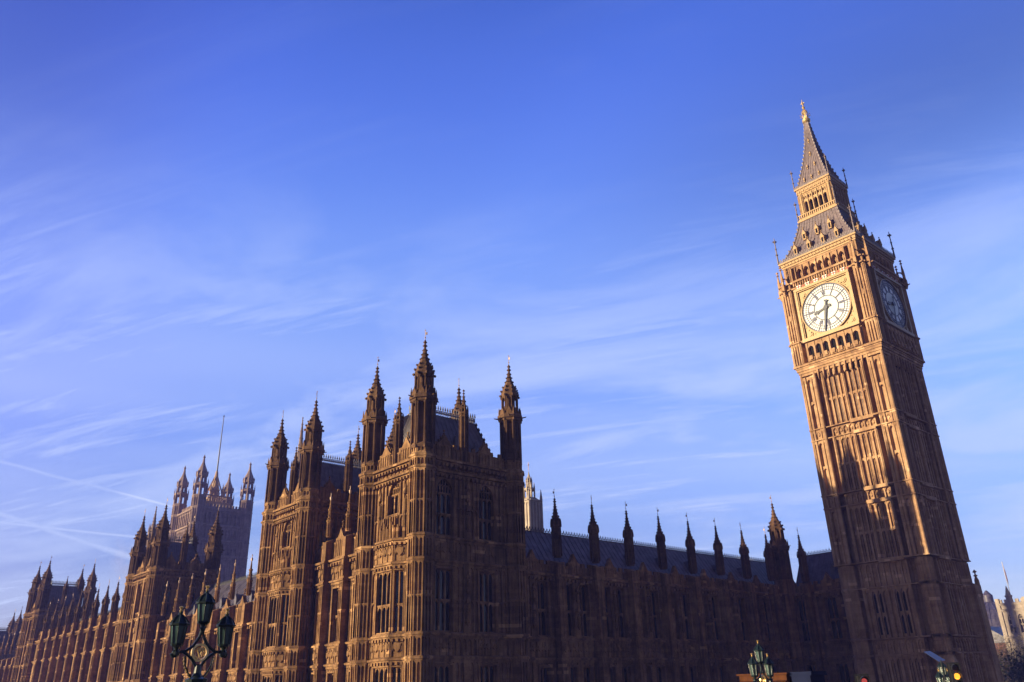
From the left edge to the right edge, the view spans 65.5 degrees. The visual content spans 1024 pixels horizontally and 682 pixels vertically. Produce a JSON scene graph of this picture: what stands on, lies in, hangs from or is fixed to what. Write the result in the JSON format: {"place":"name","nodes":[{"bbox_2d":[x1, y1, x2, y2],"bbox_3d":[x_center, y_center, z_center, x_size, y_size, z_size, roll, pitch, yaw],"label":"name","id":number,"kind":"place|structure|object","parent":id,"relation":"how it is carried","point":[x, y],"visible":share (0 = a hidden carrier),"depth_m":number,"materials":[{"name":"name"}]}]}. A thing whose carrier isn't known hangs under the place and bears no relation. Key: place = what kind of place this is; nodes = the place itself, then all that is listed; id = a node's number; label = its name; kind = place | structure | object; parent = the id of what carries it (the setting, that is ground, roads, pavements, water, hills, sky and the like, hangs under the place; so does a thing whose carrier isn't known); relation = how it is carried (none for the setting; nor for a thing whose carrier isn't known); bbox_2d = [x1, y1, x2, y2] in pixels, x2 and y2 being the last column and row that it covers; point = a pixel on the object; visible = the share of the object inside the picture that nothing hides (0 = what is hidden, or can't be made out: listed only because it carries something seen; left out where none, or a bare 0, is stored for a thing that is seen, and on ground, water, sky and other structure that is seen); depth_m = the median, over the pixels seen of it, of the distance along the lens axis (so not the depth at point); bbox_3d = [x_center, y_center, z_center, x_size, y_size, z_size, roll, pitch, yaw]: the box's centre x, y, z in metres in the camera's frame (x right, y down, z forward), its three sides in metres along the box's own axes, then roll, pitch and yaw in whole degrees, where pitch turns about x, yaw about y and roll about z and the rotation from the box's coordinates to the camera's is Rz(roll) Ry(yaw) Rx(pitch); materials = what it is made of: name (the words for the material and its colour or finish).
{"place":"outdoors","nodes":[
{"label":"outdoors","id":0,"kind":"place"},
{"bbox_2d":[0,0,1023,630],"label":"sky","id":1,"kind":"structure","parent":0,"point":[211,210],"materials":[{"name":"blue"}]},
{"bbox_2d":[524,462,543,531],"bbox_3d":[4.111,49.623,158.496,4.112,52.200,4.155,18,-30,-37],"label":"pale tower","id":2,"kind":"structure","parent":0,"point":[533,507],"depth_m":163.57,"materials":[{"name":"stone"}]},
{"bbox_2d":[983,590,1000,626],"bbox_3d":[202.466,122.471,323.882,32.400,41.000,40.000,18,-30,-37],"label":"domed hall","id":3,"kind":"structure","parent":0,"point":[991,608],"depth_m":324.58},
{"bbox_2d":[990,626,1006,674],"bbox_3d":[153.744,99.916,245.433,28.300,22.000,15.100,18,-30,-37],"label":"brick house","id":4,"kind":"structure","parent":0,"point":[996,631],"depth_m":237.97,"materials":[{"name":"brick"}]},
{"bbox_2d":[994,563,1023,662],"bbox_3d":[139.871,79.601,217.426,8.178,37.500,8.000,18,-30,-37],"label":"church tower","id":5,"kind":"structure","parent":0,"point":[1010,611],"depth_m":217.29,"materials":[{"name":"stone"}]},
{"bbox_2d":[1009,615,1016,632],"bbox_3d":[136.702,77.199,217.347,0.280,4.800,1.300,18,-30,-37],"label":"window","id":6,"kind":"structure","parent":5,"relation":"in","point":[1011,625],"depth_m":217.28,"materials":[{"name":"glass"}]},
{"bbox_2d":[1019,614,1023,631],"bbox_3d":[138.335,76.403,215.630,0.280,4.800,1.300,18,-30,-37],"label":"window","id":7,"kind":"structure","parent":5,"relation":"in","point":[1021,620],"depth_m":215.83,"materials":[{"name":"stone"}]},
{"label":"ground","id":8,"kind":"structure","parent":0,"visible":0},
{"bbox_2d":[0,631,19,681],"bbox_3d":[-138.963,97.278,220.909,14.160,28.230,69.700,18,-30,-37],"label":"palace range","id":9,"kind":"structure","parent":8,"relation":"on","point":[6,666],"depth_m":204.66,"materials":[{"name":"stone"}]},
{"bbox_2d":[0,606,22,659],"bbox_3d":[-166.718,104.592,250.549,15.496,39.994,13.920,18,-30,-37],"label":"palace tower","id":10,"kind":"structure","parent":8,"relation":"on","point":[13,627],"depth_m":255.32,"materials":[{"name":"stone"}]},
{"bbox_2d":[10,556,97,681],"bbox_3d":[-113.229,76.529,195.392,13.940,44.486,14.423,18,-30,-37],"label":"palace tower","id":11,"kind":"structure","parent":8,"relation":"on","point":[43,592],"depth_m":195.51,"materials":[{"name":"stone"}]},
{"bbox_2d":[29,576,123,681],"bbox_3d":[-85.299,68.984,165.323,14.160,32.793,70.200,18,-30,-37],"label":"palace range","id":12,"kind":"structure","parent":8,"relation":"on","point":[79,649],"depth_m":160.73,"materials":[{"name":"stone"}]},
{"bbox_2d":[146,506,156,549],"bbox_3d":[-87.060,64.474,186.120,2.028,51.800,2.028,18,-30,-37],"label":"vent spire","id":13,"kind":"structure","parent":8,"relation":"on","point":[152,527],"depth_m":193.69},
{"bbox_2d":[109,498,223,681],"bbox_3d":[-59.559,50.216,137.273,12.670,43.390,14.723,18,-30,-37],"label":"palace tower","id":14,"kind":"structure","parent":8,"relation":"on","point":[158,564],"depth_m":136.12,"materials":[{"name":"stone"}]},
{"bbox_2d":[160,582,170,613],"bbox_3d":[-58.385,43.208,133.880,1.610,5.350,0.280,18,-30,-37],"label":"window","id":15,"kind":"structure","parent":14,"relation":"in","point":[164,587],"depth_m":134.14,"materials":[{"name":"glass"}]},
{"bbox_2d":[185,584,195,608],"bbox_3d":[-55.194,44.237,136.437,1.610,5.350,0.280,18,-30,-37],"label":"window","id":16,"kind":"structure","parent":14,"relation":"in","point":[193,589],"depth_m":136.99,"materials":[{"name":"glass"}]},
{"bbox_2d":[148,554,256,681],"bbox_3d":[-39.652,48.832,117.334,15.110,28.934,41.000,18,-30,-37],"label":"palace range","id":17,"kind":"structure","parent":8,"relation":"on","point":[236,596],"depth_m":114.93,"materials":[{"name":"stone"}]},
{"bbox_2d":[168,416,254,584],"bbox_3d":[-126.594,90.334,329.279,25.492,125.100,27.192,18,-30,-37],"label":"great square tower","id":18,"kind":"structure","parent":8,"relation":"on","point":[235,523],"depth_m":328.57,"materials":[{"name":"brown stone"}]},
{"bbox_2d":[297,417,303,479],"bbox_3d":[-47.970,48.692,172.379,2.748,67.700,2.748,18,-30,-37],"label":"vent spire","id":19,"kind":"structure","parent":8,"relation":"on","point":[299,445],"depth_m":182.78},
{"bbox_2d":[246,391,395,681],"bbox_3d":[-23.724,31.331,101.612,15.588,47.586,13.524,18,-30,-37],"label":"palace tower","id":20,"kind":"structure","parent":8,"relation":"on","point":[293,528],"depth_m":98.65,"materials":[{"name":"stone"}]},
{"bbox_2d":[284,521,290,547],"bbox_3d":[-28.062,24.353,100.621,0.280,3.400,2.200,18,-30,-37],"label":"window","id":21,"kind":"structure","parent":20,"relation":"in","point":[287,535],"depth_m":100.86,"materials":[{"name":"glass"}]},
{"bbox_2d":[311,594,315,644],"bbox_3d":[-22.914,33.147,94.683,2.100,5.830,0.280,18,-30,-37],"label":"window","id":22,"kind":"structure","parent":20,"relation":"in","point":[315,594],"depth_m":94.24,"materials":[{"name":"glass"}]},
{"bbox_2d":[317,518,332,562],"bbox_3d":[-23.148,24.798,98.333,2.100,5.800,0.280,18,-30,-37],"label":"window","id":23,"kind":"structure","parent":20,"relation":"in","point":[322,532],"depth_m":98.60,"materials":[{"name":"glass"}]},
{"bbox_2d":[308,486,356,681],"bbox_3d":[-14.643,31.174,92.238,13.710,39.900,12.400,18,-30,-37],"label":"palace range","id":24,"kind":"structure","parent":8,"relation":"on","point":[330,647],"depth_m":89.37,"materials":[{"name":"stone"}]},
{"bbox_2d":[333,589,338,641],"bbox_3d":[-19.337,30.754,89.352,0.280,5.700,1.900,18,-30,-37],"label":"window","id":25,"kind":"structure","parent":24,"relation":"in","point":[337,590],"depth_m":89.77,"materials":[{"name":"glass"}]},
{"bbox_2d":[349,330,529,681],"bbox_3d":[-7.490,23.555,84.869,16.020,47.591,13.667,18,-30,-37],"label":"palace tower","id":26,"kind":"structure","parent":8,"relation":"on","point":[440,589],"depth_m":81.56,"materials":[{"name":"stone"}]},
{"bbox_2d":[390,483,399,514],"bbox_3d":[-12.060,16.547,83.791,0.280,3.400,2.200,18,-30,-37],"label":"window","id":27,"kind":"structure","parent":26,"relation":"in","point":[396,491],"depth_m":84.00,"materials":[{"name":"glass"}]},
{"bbox_2d":[434,665,449,681],"bbox_3d":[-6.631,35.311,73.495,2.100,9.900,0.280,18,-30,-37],"label":"window","id":28,"kind":"structure","parent":26,"relation":"in","point":[441,673],"depth_m":75.34,"materials":[{"name":"glass"}]},
{"bbox_2d":[435,569,450,630],"bbox_3d":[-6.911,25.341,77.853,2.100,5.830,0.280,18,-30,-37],"label":"window","id":29,"kind":"structure","parent":26,"relation":"in","point":[443,576],"depth_m":78.00,"materials":[{"name":"glass"}]},
{"bbox_2d":[436,479,450,535],"bbox_3d":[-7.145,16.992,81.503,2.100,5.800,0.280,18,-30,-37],"label":"window","id":30,"kind":"structure","parent":26,"relation":"in","point":[443,511],"depth_m":81.54,"materials":[{"name":"glass"}]},
{"bbox_2d":[478,486,492,540],"bbox_3d":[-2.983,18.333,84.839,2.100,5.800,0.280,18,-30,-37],"label":"window","id":31,"kind":"structure","parent":26,"relation":"in","point":[485,502],"depth_m":84.87,"materials":[{"name":"glass"}]},
{"bbox_2d":[480,573,493,632],"bbox_3d":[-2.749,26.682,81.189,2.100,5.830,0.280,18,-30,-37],"label":"window","id":32,"kind":"structure","parent":26,"relation":"in","point":[486,579],"depth_m":81.32,"materials":[{"name":"glass"}]},
{"bbox_2d":[480,665,494,681],"bbox_3d":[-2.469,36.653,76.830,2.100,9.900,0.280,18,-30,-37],"label":"window","id":33,"kind":"structure","parent":26,"relation":"in","point":[487,671],"depth_m":78.69,"materials":[{"name":"glass"}]},
{"bbox_2d":[525,489,794,681],"bbox_3d":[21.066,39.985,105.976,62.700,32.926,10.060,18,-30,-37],"label":"palace range","id":34,"kind":"structure","parent":8,"relation":"on","point":[627,609],"depth_m":99.59,"materials":[{"name":"stone"}]},
{"bbox_2d":[537,582,546,635],"bbox_3d":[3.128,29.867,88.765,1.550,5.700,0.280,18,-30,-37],"label":"window","id":35,"kind":"structure","parent":34,"relation":"in","point":[540,585],"depth_m":88.94,"materials":[{"name":"glass"}]},
{"bbox_2d":[540,667,548,681],"bbox_3d":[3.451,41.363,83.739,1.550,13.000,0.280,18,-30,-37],"label":"window","id":36,"kind":"structure","parent":34,"relation":"in","point":[544,670],"depth_m":86.24,"materials":[{"name":"glass"}]},
{"bbox_2d":[566,584,571,635],"bbox_3d":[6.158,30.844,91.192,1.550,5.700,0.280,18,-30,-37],"label":"window","id":37,"kind":"structure","parent":34,"relation":"in","point":[567,586],"depth_m":91.59,"materials":[{"name":"glass"}]},
{"bbox_2d":[570,667,574,681],"bbox_3d":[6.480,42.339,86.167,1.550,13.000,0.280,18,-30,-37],"label":"window","id":38,"kind":"structure","parent":34,"relation":"in","point":[572,668],"depth_m":88.83,"materials":[{"name":"glass"}]},
{"bbox_2d":[579,585,588,636],"bbox_3d":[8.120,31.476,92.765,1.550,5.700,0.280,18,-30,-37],"label":"window","id":39,"kind":"structure","parent":34,"relation":"in","point":[583,606],"depth_m":92.93,"materials":[{"name":"glass"}]},
{"bbox_2d":[584,667,590,681],"bbox_3d":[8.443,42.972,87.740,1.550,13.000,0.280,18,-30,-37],"label":"window","id":40,"kind":"structure","parent":34,"relation":"in","point":[587,673],"depth_m":90.28,"materials":[{"name":"glass"}]},
{"bbox_2d":[605,588,609,636],"bbox_3d":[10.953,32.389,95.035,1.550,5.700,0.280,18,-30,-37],"label":"window","id":41,"kind":"structure","parent":34,"relation":"in","point":[606,596],"depth_m":95.31,"materials":[{"name":"glass"}]},
{"bbox_2d":[610,667,613,681],"bbox_3d":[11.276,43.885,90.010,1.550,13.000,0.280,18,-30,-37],"label":"window","id":42,"kind":"structure","parent":34,"relation":"in","point":[611,668],"depth_m":92.75,"materials":[{"name":"glass"}]},
{"bbox_2d":[616,588,624,637],"bbox_3d":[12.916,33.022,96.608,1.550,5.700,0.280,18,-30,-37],"label":"window","id":43,"kind":"structure","parent":34,"relation":"in","point":[619,592],"depth_m":96.79,"materials":[{"name":"glass"}]},
{"bbox_2d":[622,667,628,681],"bbox_3d":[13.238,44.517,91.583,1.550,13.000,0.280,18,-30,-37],"label":"window","id":44,"kind":"structure","parent":34,"relation":"in","point":[624,669],"depth_m":94.10,"materials":[{"name":"glass"}]},
{"bbox_2d":[640,590,644,637],"bbox_3d":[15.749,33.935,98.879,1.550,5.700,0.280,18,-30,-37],"label":"window","id":45,"kind":"structure","parent":34,"relation":"in","point":[640,590],"depth_m":99.20,"materials":[{"name":"glass"}]},
{"bbox_2d":[650,591,658,638],"bbox_3d":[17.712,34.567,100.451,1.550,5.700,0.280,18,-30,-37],"label":"window","id":46,"kind":"structure","parent":34,"relation":"in","point":[653,602],"depth_m":100.64,"materials":[{"name":"glass"}]},
{"bbox_2d":[657,667,662,681],"bbox_3d":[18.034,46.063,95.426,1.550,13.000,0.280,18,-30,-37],"label":"window","id":47,"kind":"structure","parent":34,"relation":"in","point":[659,669],"depth_m":97.91,"materials":[{"name":"glass"}]},
{"bbox_2d":[673,596,677,638],"bbox_3d":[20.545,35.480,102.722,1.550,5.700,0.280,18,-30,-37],"label":"window","id":48,"kind":"structure","parent":34,"relation":"in","point":[673,596],"depth_m":102.95,"materials":[{"name":"glass"}]},
{"bbox_2d":[681,594,689,638],"bbox_3d":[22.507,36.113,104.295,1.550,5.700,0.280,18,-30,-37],"label":"window","id":49,"kind":"structure","parent":34,"relation":"in","point":[687,633],"depth_m":104.49,"materials":[{"name":"glass"}]},
{"bbox_2d":[689,666,694,681],"bbox_3d":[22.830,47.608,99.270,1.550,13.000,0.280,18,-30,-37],"label":"window","id":50,"kind":"structure","parent":34,"relation":"in","point":[691,669],"depth_m":101.77,"materials":[{"name":"glass"}]},
{"bbox_2d":[710,596,719,639],"bbox_3d":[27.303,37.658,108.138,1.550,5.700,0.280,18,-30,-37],"label":"window","id":51,"kind":"structure","parent":34,"relation":"in","point":[712,597],"depth_m":108.34,"materials":[{"name":"glass"}]},
{"bbox_2d":[719,666,724,681],"bbox_3d":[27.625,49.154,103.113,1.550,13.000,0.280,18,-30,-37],"label":"window","id":52,"kind":"structure","parent":34,"relation":"in","point":[721,672],"depth_m":105.64,"materials":[{"name":"glass"}]},
{"bbox_2d":[738,598,746,640],"bbox_3d":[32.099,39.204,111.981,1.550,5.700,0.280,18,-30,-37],"label":"window","id":53,"kind":"structure","parent":34,"relation":"in","point":[739,600],"depth_m":112.22,"materials":[{"name":"glass"}]},
{"bbox_2d":[763,600,771,641],"bbox_3d":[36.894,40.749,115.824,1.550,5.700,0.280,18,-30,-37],"label":"window","id":54,"kind":"structure","parent":34,"relation":"in","point":[766,614],"depth_m":116.03,"materials":[{"name":"glass"}]},
{"bbox_2d":[736,672,791,681],"bbox_3d":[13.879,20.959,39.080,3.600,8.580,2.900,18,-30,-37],"label":"kiosk","id":55,"kind":"object","parent":8,"relation":"on","point":[782,677],"visible":0.42,"depth_m":39.22,"materials":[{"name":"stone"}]},
{"bbox_2d":[767,495,808,671],"bbox_3d":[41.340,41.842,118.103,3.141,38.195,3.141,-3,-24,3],"label":"stair turret","id":56,"kind":"object","parent":8,"relation":"on","point":[779,546],"visible":0.77,"depth_m":118.61,"materials":[{"name":"stone"}]},
{"bbox_2d":[789,671,826,681],"bbox_3d":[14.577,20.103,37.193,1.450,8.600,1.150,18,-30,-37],"label":"kiosk","id":57,"kind":"object","parent":8,"relation":"on","point":[811,676],"visible":1,"depth_m":38.42,"materials":[{"name":"blue paint"}]},
{"bbox_2d":[794,530,855,681],"bbox_3d":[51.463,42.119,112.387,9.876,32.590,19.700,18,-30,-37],"label":"palace range","id":58,"kind":"structure","parent":8,"relation":"on","point":[828,649],"depth_m":114.91,"materials":[{"name":"stone"}]},
{"bbox_2d":[798,600,809,640],"bbox_3d":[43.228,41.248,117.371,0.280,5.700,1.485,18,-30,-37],"label":"window","id":59,"kind":"structure","parent":58,"relation":"in","point":[801,603],"depth_m":117.51,"materials":[{"name":"glass"}]},
{"bbox_2d":[808,665,814,670],"bbox_3d":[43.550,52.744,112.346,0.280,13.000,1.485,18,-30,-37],"label":"window","id":60,"kind":"structure","parent":58,"relation":"in","point":[811,667],"depth_m":114.90,"materials":[{"name":"glass"}]},
{"bbox_2d":[826,597,842,638],"bbox_3d":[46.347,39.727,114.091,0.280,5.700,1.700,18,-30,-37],"label":"window","id":61,"kind":"structure","parent":58,"relation":"in","point":[831,601],"depth_m":114.23,"materials":[{"name":"glass"}]},
{"bbox_2d":[837,663,849,681],"bbox_3d":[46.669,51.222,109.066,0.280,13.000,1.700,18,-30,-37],"label":"window","id":62,"kind":"structure","parent":58,"relation":"in","point":[843,668],"depth_m":111.34,"materials":[{"name":"glass"}]},
{"bbox_2d":[772,100,1003,681],"bbox_3d":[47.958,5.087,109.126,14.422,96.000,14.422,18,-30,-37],"label":"clock tower","id":63,"kind":"structure","parent":8,"relation":"on","point":[912,592],"depth_m":101.27,"materials":[{"name":"stone"}]},
{"bbox_2d":[874,594,878,612],"bbox_3d":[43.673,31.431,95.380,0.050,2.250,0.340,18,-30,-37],"label":"window","id":64,"kind":"structure","parent":63,"relation":"in","point":[875,600],"depth_m":95.36,"materials":[{"name":"black glass"}]},
{"bbox_2d":[878,617,882,634],"bbox_3d":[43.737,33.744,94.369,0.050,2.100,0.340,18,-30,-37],"label":"window","id":65,"kind":"structure","parent":63,"relation":"in","point":[879,620],"depth_m":94.33,"materials":[{"name":"black glass"}]},
{"bbox_2d":[879,593,884,612],"bbox_3d":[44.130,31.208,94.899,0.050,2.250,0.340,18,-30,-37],"label":"window","id":66,"kind":"structure","parent":63,"relation":"in","point":[880,596],"depth_m":94.86,"materials":[{"name":"black glass"}]},
{"bbox_2d":[884,616,888,634],"bbox_3d":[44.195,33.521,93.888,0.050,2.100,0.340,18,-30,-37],"label":"window","id":67,"kind":"structure","parent":63,"relation":"in","point":[885,621],"depth_m":93.87,"materials":[{"name":"black glass"}]},
{"bbox_2d":[896,591,901,610],"bbox_3d":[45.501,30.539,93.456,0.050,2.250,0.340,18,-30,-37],"label":"window","id":68,"kind":"structure","parent":63,"relation":"in","point":[897,594],"depth_m":93.44,"materials":[{"name":"black glass"}]},
{"bbox_2d":[901,615,906,632],"bbox_3d":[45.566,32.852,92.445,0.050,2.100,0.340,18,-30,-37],"label":"window","id":69,"kind":"structure","parent":63,"relation":"in","point":[905,631],"depth_m":92.42,"materials":[{"name":"black glass"}]},
{"bbox_2d":[902,591,907,610],"bbox_3d":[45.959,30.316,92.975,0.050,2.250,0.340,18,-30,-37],"label":"window","id":70,"kind":"structure","parent":63,"relation":"in","point":[906,607],"depth_m":92.94,"materials":[{"name":"black glass"}]},
{"bbox_2d":[907,614,912,632],"bbox_3d":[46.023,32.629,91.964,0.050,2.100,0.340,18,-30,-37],"label":"window","id":71,"kind":"structure","parent":63,"relation":"in","point":[909,621],"depth_m":91.95,"materials":[{"name":"black glass"}]},
{"bbox_2d":[992,617,1023,681],"bbox_3d":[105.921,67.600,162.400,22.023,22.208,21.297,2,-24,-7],"label":"bare tree","id":72,"kind":"object","parent":8,"relation":"on","point":[1016,649],"visible":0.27,"depth_m":163.69,"materials":[{"name":"brown plant"}]},
{"bbox_2d":[995,634,1023,681],"bbox_3d":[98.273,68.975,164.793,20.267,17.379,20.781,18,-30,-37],"label":"bare tree","id":73,"kind":"object","parent":8,"relation":"on","point":[1003,661],"visible":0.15,"depth_m":161.72,"materials":[{"name":"brown plant"}]},
{"bbox_2d":[998,639,1023,681],"bbox_3d":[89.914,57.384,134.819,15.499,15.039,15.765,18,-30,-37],"label":"evergreen tree","id":74,"kind":"object","parent":8,"relation":"on","point":[1019,674],"visible":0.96,"depth_m":135.42,"materials":[{"name":"green plant"}]},
{"bbox_3d":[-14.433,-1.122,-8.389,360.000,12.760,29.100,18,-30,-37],"label":"bridge deck","id":75,"kind":"structure","parent":8,"relation":"on","visible":0},
{"bbox_2d":[169,585,235,681],"bbox_3d":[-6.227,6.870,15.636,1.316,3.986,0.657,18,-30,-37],"label":"bridge lamp","id":76,"kind":"object","parent":75,"relation":"on","point":[179,623],"visible":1,"depth_m":15.99,"materials":[{"name":"green metal"}]},
{"bbox_2d":[747,640,773,681],"bbox_3d":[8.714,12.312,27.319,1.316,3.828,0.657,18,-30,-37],"label":"bridge lamp","id":77,"kind":"object","parent":75,"relation":"on","point":[767,662],"visible":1,"depth_m":27.76,"materials":[{"name":"green metal"}]},
{"bbox_2d":[854,674,870,681],"bbox_3d":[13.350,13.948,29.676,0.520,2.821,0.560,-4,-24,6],"label":"traffic light","id":78,"kind":"object","parent":75,"relation":"on","point":[862,678],"visible":1,"depth_m":30.12,"materials":[{"name":"red"}]},
{"bbox_2d":[925,651,945,681],"bbox_3d":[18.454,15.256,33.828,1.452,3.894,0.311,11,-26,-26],"label":"panel post","id":79,"kind":"object","parent":75,"relation":"on","point":[935,656],"visible":1,"depth_m":34.48,"materials":[{"name":"metal"}]},
{"bbox_2d":[935,662,949,681],"bbox_3d":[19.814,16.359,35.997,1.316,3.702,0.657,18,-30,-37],"label":"bridge lamp","id":80,"kind":"object","parent":75,"relation":"on","point":[939,676],"visible":0.71,"depth_m":36.42,"materials":[{"name":"green metal"}]},
{"bbox_2d":[946,662,962,681],"bbox_3d":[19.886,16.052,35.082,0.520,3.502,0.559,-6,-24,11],"label":"traffic light","id":81,"kind":"object","parent":75,"relation":"on","point":[954,671],"visible":1,"depth_m":35.56,"materials":[{"name":"orange"}]}
]}

